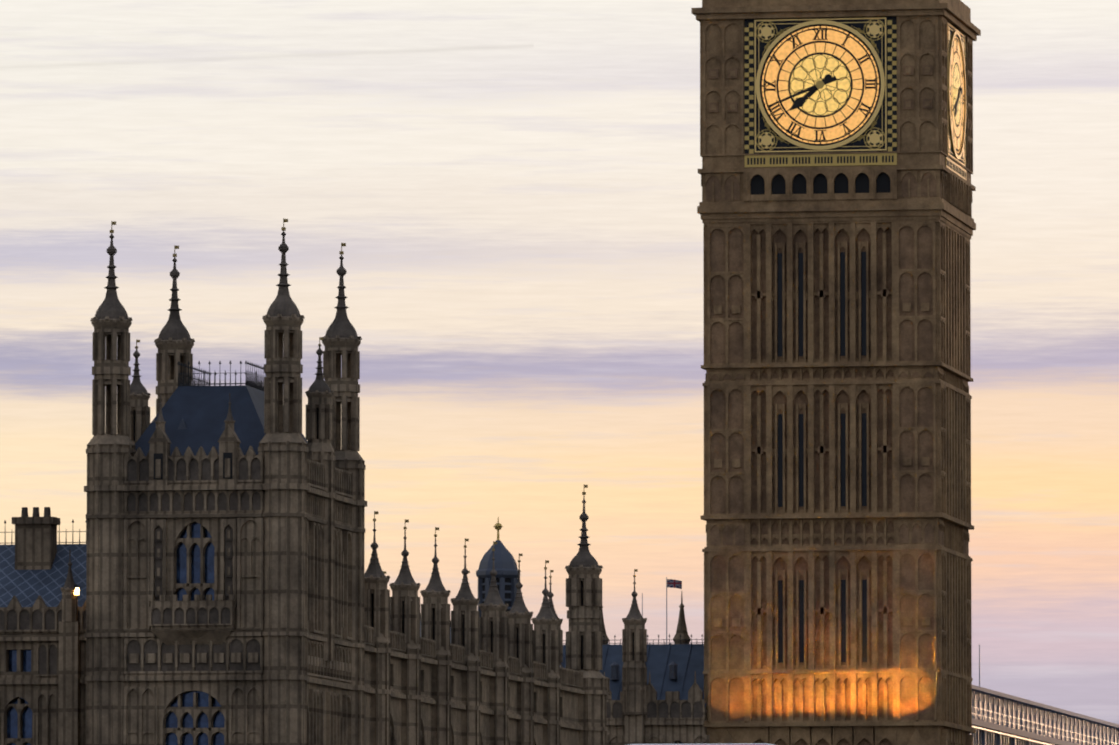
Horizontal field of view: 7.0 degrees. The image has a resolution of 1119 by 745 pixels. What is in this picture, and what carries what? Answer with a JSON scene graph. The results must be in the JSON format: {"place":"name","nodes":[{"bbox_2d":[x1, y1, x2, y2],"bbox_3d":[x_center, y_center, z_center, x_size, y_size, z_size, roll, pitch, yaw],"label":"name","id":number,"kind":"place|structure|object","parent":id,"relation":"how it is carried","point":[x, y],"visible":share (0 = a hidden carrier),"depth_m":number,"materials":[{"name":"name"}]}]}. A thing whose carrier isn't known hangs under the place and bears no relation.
{"place":"outdoors","nodes":[
{"label":"outdoors","id":0,"kind":"place"},
{"bbox_2d":[0,507,86,744],"bbox_3d":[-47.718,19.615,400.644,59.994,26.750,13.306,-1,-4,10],"label":"building","id":1,"kind":"structure","parent":0,"point":[42,660],"depth_m":390.67,"materials":[{"name":"stone"}]},
{"bbox_2d":[74,584,79,614],"bbox_3d":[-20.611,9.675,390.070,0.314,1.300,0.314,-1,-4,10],"label":"street lamp","id":2,"kind":"object","parent":1,"relation":"attached to","point":[76,591],"visible":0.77,"depth_m":390.00,"materials":[{"name":"black"}]},
{"bbox_2d":[84,218,366,744],"bbox_3d":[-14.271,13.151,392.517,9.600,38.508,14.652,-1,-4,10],"label":"palace pavilion","id":3,"kind":"structure","parent":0,"point":[225,567],"depth_m":386.58,"materials":[{"name":"stone"}]},
{"bbox_2d":[364,485,610,744],"bbox_3d":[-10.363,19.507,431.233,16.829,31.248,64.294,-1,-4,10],"label":"palace wing","id":4,"kind":"structure","parent":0,"point":[491,671],"depth_m":429.94,"materials":[{"name":"stone"}]},
{"bbox_2d":[383,569,709,744],"bbox_3d":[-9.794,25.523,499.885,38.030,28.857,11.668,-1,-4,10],"label":"building","id":5,"kind":"structure","parent":0,"point":[657,693],"depth_m":492.81,"materials":[{"name":"stone"}]},
{"bbox_2d":[667,579,681,588],"bbox_3d":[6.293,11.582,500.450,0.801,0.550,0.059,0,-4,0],"label":"union flag on staff","id":6,"kind":"object","parent":5,"relation":"attached to","point":[671,583],"visible":1,"depth_m":500.46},
{"bbox_2d":[0,0,1118,723],"label":"sky","id":7,"kind":"structure","parent":0,"point":[512,189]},
{"bbox_2d":[691,0,980,744],"bbox_3d":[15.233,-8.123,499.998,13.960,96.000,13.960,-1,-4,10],"label":"clock tower","id":8,"kind":"structure","parent":0,"point":[836,515],"depth_m":493.24,"materials":[{"name":"stone"}]},
{"bbox_2d":[762,26,878,143],"bbox_3d":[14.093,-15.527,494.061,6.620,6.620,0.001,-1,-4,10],"label":"clock face","id":9,"kind":"object","parent":8,"relation":"attached to","point":[853,47],"visible":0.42,"depth_m":494.04,"materials":[{"name":"yellow glass"}]},
{"bbox_2d":[950,36,963,152],"bbox_3d":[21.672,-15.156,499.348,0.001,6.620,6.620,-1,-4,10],"label":"clock face","id":10,"kind":"object","parent":8,"relation":"attached to","point":[953,92],"visible":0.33,"depth_m":499.56,"materials":[{"name":"yellow glass"}]},
{"bbox_2d":[969,645,1118,744],"bbox_3d":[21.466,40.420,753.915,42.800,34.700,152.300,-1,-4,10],"label":"modern office block","id":11,"kind":"structure","parent":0,"point":[999,718],"depth_m":740.03,"materials":[{"name":"grey"}]},
{"bbox_3d":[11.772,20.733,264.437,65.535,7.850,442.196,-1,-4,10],"label":"westminster bridge road","id":12,"kind":"structure","parent":0,"visible":0},
{"bbox_2d":[630,743,773,744],"bbox_3d":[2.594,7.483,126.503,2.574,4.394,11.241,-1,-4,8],"label":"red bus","id":13,"kind":"object","parent":12,"relation":"on","point":[711,744],"visible":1,"depth_m":121.41,"materials":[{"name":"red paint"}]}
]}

